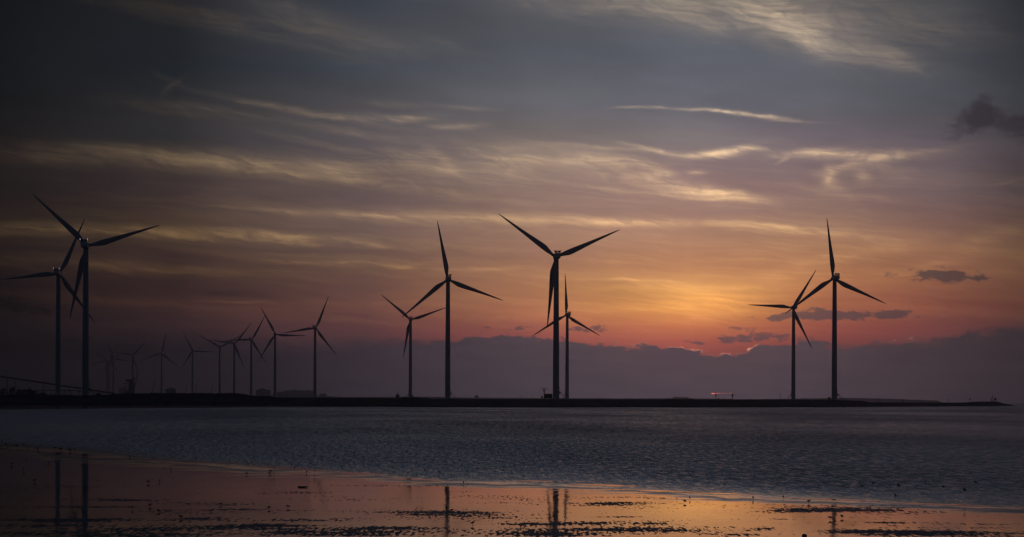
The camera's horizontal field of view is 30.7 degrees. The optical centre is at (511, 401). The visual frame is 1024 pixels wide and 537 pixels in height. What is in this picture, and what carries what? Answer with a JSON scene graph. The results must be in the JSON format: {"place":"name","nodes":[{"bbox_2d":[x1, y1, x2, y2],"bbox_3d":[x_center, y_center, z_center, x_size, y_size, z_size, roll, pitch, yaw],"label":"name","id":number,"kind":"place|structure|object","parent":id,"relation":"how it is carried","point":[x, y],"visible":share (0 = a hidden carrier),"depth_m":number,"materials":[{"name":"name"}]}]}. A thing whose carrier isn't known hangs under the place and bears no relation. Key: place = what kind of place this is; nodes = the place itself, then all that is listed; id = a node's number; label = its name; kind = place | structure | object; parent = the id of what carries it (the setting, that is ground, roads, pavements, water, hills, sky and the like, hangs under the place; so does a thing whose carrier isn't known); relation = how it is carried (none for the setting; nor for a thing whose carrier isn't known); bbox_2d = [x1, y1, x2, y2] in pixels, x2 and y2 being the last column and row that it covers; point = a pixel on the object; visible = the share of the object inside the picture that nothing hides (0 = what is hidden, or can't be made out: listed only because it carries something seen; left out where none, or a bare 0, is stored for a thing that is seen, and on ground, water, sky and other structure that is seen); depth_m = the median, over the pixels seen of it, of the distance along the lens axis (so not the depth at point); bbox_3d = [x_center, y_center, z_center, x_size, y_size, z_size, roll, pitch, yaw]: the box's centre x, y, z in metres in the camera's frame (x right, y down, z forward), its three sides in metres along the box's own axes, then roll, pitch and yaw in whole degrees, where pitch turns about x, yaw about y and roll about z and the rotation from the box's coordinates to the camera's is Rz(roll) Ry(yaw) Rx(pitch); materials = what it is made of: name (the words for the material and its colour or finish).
{"place":"outdoors","nodes":[
{"label":"outdoors","id":0,"kind":"place"},
{"bbox_2d":[114,342,144,376],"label":"wind turbine","id":1,"kind":"object","parent":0,"point":[133,359],"visible":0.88,"depth_m":5729.38,"materials":[{"name":"paint"}]},
{"bbox_2d":[0,405,303,408],"bbox_3d":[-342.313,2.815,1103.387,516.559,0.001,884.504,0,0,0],"label":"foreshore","id":2,"kind":"structure","parent":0,"point":[69,406],"depth_m":1066.31,"materials":[{"name":"black soil"}]},
{"bbox_2d":[256,388,270,396],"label":"warehouse","id":3,"kind":"structure","parent":0,"point":[262,392],"depth_m":7788.00,"materials":[{"name":"black"}]},
{"bbox_2d":[277,392,284,396],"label":"warehouse","id":4,"kind":"structure","parent":0,"point":[280,394],"depth_m":8268.00,"materials":[{"name":"black"}]},
{"bbox_2d":[284,390,312,396],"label":"warehouse","id":5,"kind":"structure","parent":0,"point":[298,393],"depth_m":8388.00,"materials":[{"name":"black"}]},
{"bbox_2d":[320,393,326,397],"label":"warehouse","id":6,"kind":"structure","parent":0,"point":[322,395],"depth_m":8268.00,"materials":[{"name":"black"}]},
{"bbox_2d":[0,393,1013,406],"bbox_3d":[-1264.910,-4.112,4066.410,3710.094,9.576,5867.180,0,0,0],"label":"dyke land","id":7,"kind":"structure","parent":0,"point":[195,399],"depth_m":1297.72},
{"bbox_2d":[0,388,8,394],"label":"tree","id":8,"kind":"object","parent":7,"relation":"on","point":[3,393],"visible":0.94,"depth_m":1501.30,"materials":[{"name":"black plant"}]},
{"bbox_2d":[8,387,15,394],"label":"tree","id":9,"kind":"object","parent":7,"relation":"on","point":[10,390],"visible":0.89,"depth_m":1512.47,"materials":[{"name":"black plant"}]},
{"bbox_2d":[16,389,23,394],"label":"tree","id":10,"kind":"object","parent":7,"relation":"on","point":[19,392],"visible":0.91,"depth_m":1489.42,"materials":[{"name":"black plant"}]},
{"bbox_2d":[1,219,94,394],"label":"wind turbine","id":11,"kind":"object","parent":7,"relation":"on","point":[57,273],"visible":0.98,"depth_m":1810.79,"materials":[{"name":"paint"}]},
{"bbox_2d":[0,376,114,394],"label":"conveyor bridge","id":12,"kind":"structure","parent":7,"relation":"on","point":[43,383],"depth_m":2998.20,"materials":[{"name":"black metal"}]},
{"bbox_2d":[37,390,80,394],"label":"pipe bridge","id":13,"kind":"structure","parent":7,"relation":"on","point":[61,390],"depth_m":2699.00,"materials":[{"name":"black metal"}]},
{"bbox_2d":[33,194,158,394],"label":"wind turbine","id":14,"kind":"object","parent":7,"relation":"on","point":[85,245],"visible":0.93,"depth_m":1451.03,"materials":[{"name":"paint"}]},
{"bbox_2d":[93,346,120,393],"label":"wind turbine","id":15,"kind":"object","parent":7,"relation":"on","point":[109,371],"visible":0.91,"depth_m":6203.14,"materials":[{"name":"paint"}]},
{"bbox_2d":[94,351,120,393],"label":"wind turbine","id":16,"kind":"object","parent":7,"relation":"on","point":[107,372],"visible":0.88,"depth_m":6603.27,"materials":[{"name":"paint"}]},
{"bbox_2d":[104,344,130,392],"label":"wind turbine","id":17,"kind":"object","parent":7,"relation":"on","point":[113,358],"visible":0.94,"depth_m":6021.44,"materials":[{"name":"paint"}]},
{"bbox_2d":[119,371,137,393],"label":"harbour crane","id":18,"kind":"object","parent":7,"relation":"on","point":[131,383],"visible":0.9,"depth_m":4197.00,"materials":[{"name":"black metal"}]},
{"bbox_2d":[142,333,177,392],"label":"wind turbine","id":19,"kind":"object","parent":7,"relation":"on","point":[161,353],"visible":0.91,"depth_m":5184.96,"materials":[{"name":"paint"}]},
{"bbox_2d":[165,388,175,392],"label":"warehouse","id":20,"kind":"structure","parent":7,"relation":"on","point":[170,390],"depth_m":5988.00,"materials":[{"name":"black"}]},
{"bbox_2d":[181,333,211,392],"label":"wind turbine","id":21,"kind":"object","parent":7,"relation":"on","point":[192,350],"visible":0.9,"depth_m":4875.46,"materials":[{"name":"paint"}]},
{"bbox_2d":[199,335,238,392],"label":"wind turbine","id":22,"kind":"object","parent":7,"relation":"on","point":[218,346],"visible":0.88,"depth_m":4499.05,"materials":[{"name":"paint"}]},
{"bbox_2d":[212,325,249,392],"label":"wind turbine","id":23,"kind":"object","parent":7,"relation":"on","point":[234,345],"visible":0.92,"depth_m":4134.84,"materials":[{"name":"paint"}]},
{"bbox_2d":[225,316,265,395],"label":"wind turbine","id":24,"kind":"object","parent":7,"relation":"on","point":[251,339],"visible":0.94,"depth_m":3861.91,"materials":[{"name":"paint"}]},
{"bbox_2d":[259,308,304,396],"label":"wind turbine","id":25,"kind":"object","parent":7,"relation":"on","point":[273,337],"visible":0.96,"depth_m":3483.43,"materials":[{"name":"paint"}]},
{"bbox_2d":[285,296,334,397],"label":"wind turbine","id":26,"kind":"object","parent":7,"relation":"on","point":[314,327],"visible":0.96,"depth_m":3149.02,"materials":[{"name":"paint"}]},
{"bbox_2d":[1,393,693,399],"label":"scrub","id":27,"kind":"object","parent":7,"relation":"on","point":[196,393],"visible":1,"depth_m":1367.07,"materials":[{"name":"black plant"}]},
{"bbox_2d":[382,295,445,396],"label":"wind turbine","id":28,"kind":"object","parent":7,"relation":"on","point":[409,330],"visible":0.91,"depth_m":2803.42,"materials":[{"name":"paint"}]},
{"bbox_2d":[402,221,502,398],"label":"wind turbine","id":29,"kind":"object","parent":7,"relation":"on","point":[447,281],"visible":0.98,"depth_m":1826.84,"materials":[{"name":"paint"}]},
{"bbox_2d":[545,393,551,398],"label":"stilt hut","id":30,"kind":"object","parent":7,"relation":"on","point":[547,395],"visible":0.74,"depth_m":1218.40,"materials":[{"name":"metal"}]},
{"bbox_2d":[499,214,619,398],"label":"wind turbine","id":31,"kind":"object","parent":7,"relation":"on","point":[554,276],"visible":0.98,"depth_m":1532.51,"materials":[{"name":"paint"}]},
{"bbox_2d":[533,275,599,398],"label":"wind turbine","id":32,"kind":"object","parent":7,"relation":"on","point":[568,317],"visible":0.91,"depth_m":2606.76,"materials":[{"name":"paint"}]},
{"bbox_2d":[754,270,815,399],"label":"wind turbine","id":33,"kind":"object","parent":7,"relation":"on","point":[794,317],"visible":0.87,"depth_m":2379.43,"materials":[{"name":"paint"}]},
{"bbox_2d":[785,220,885,399],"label":"wind turbine","id":34,"kind":"object","parent":7,"relation":"on","point":[835,278],"visible":0.98,"depth_m":1794.82,"materials":[{"name":"paint"}]},
{"bbox_2d":[0,403,1023,508],"bbox_3d":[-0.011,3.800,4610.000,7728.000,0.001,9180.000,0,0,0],"label":"sea","id":35,"kind":"structure","parent":0,"point":[766,453],"depth_m":163.33,"materials":[{"name":"black liquid"}]},
{"bbox_2d":[0,447,1023,536],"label":"mudflat","id":36,"kind":"structure","parent":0,"point":[64,496],"depth_m":64.87,"materials":[{"name":"black"}]},
{"bbox_2d":[29,451,979,505],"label":"mudflat edge film","id":37,"kind":"object","parent":36,"relation":"on","point":[195,465],"visible":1,"depth_m":102.75,"materials":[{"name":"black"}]},
{"bbox_2d":[0,0,1023,402],"label":"sky","id":38,"kind":"structure","parent":0,"point":[286,157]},
{"bbox_2d":[252,395,940,402],"bbox_3d":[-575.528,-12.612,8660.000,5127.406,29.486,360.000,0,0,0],"label":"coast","id":39,"kind":"structure","parent":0,"point":[883,400],"depth_m":8582.08},
{"bbox_2d":[673,397,687,398],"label":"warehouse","id":40,"kind":"structure","parent":0,"point":[680,397],"depth_m":8148.07,"materials":[{"name":"black"}]}
]}

